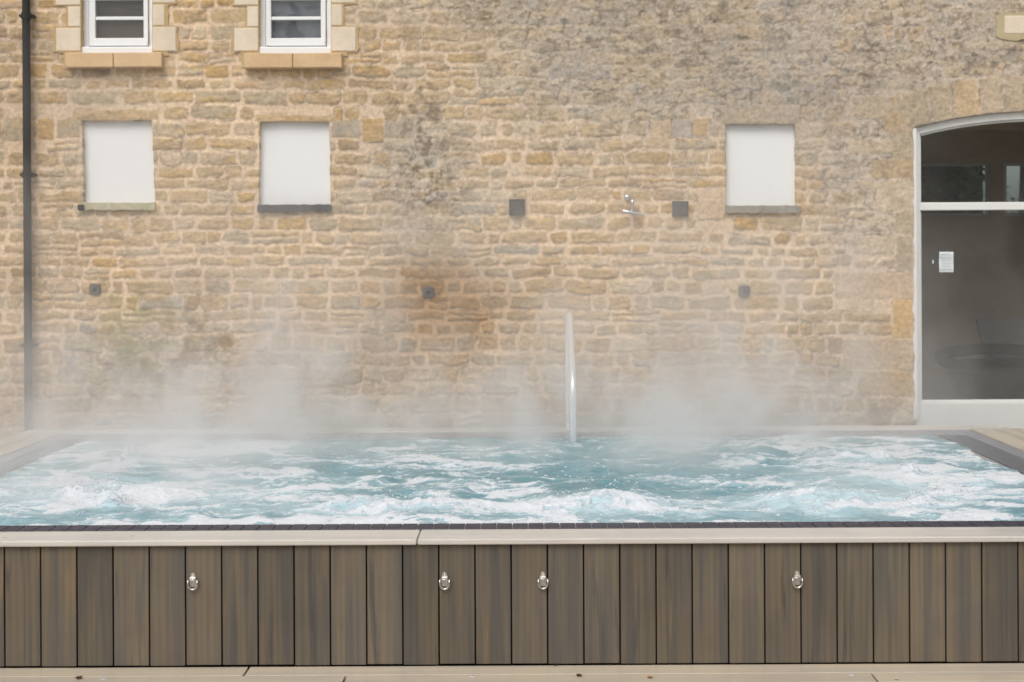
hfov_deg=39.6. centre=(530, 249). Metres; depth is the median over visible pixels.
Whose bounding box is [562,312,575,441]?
handrail
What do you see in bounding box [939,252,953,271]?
paper notice
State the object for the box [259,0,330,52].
window
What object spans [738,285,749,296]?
wall anchor
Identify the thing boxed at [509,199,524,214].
air vent
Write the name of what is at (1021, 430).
raised deck
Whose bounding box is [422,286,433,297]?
wall anchor
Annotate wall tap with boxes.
[622,195,644,215]
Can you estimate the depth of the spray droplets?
6.68 m
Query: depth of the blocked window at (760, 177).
9.54 m
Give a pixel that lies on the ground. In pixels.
(542, 664)
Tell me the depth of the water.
7.08 m
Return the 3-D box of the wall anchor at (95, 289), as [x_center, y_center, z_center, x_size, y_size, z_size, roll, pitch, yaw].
[-2.909,0.264,9.497,0.080,0.080,0.046,0,0,0]
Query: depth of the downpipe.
9.42 m
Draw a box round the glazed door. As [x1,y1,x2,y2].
[912,112,1023,428]
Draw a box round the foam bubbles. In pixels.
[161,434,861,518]
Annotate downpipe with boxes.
[19,0,38,430]
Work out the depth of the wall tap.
9.44 m
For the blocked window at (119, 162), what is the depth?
9.54 m
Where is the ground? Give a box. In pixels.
[0,661,1023,669]
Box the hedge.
[921,166,1019,212]
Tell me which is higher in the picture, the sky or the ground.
the sky
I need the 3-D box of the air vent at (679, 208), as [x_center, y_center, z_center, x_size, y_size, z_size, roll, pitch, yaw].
[0.996,-0.274,9.495,0.106,0.101,0.050,0,0,0]
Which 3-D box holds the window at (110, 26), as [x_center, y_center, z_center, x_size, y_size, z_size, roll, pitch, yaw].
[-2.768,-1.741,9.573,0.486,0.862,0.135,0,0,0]
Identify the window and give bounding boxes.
[77,121,155,210]
[82,0,151,52]
[257,122,330,212]
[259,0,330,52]
[725,125,800,213]
[921,163,989,216]
[1004,163,1023,215]
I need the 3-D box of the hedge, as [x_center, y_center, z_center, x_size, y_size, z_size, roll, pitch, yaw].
[3.678,-0.341,16.195,4.558,4.033,1.446,0,0,0]
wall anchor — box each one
[89,283,100,294]
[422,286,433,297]
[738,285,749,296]
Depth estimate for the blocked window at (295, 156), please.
9.54 m
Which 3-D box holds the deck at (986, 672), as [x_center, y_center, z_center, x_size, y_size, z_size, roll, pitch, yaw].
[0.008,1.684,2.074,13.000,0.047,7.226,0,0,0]
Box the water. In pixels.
[0,434,1023,525]
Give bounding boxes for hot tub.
[0,425,1023,666]
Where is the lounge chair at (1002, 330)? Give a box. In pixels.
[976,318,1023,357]
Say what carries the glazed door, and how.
in the stone building
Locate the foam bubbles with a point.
(464, 511)
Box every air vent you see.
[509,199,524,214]
[672,201,687,215]
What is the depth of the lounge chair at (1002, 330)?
11.82 m
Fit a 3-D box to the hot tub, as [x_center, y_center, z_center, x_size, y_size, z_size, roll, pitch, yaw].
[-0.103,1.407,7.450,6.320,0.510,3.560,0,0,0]
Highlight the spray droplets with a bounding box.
[5,425,982,516]
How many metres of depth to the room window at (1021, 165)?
13.12 m
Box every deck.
[0,663,1023,681]
[1012,428,1023,432]
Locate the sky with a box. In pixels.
[983,166,1019,212]
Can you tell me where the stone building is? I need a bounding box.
[0,0,1023,439]
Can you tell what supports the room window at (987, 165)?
in the stone building

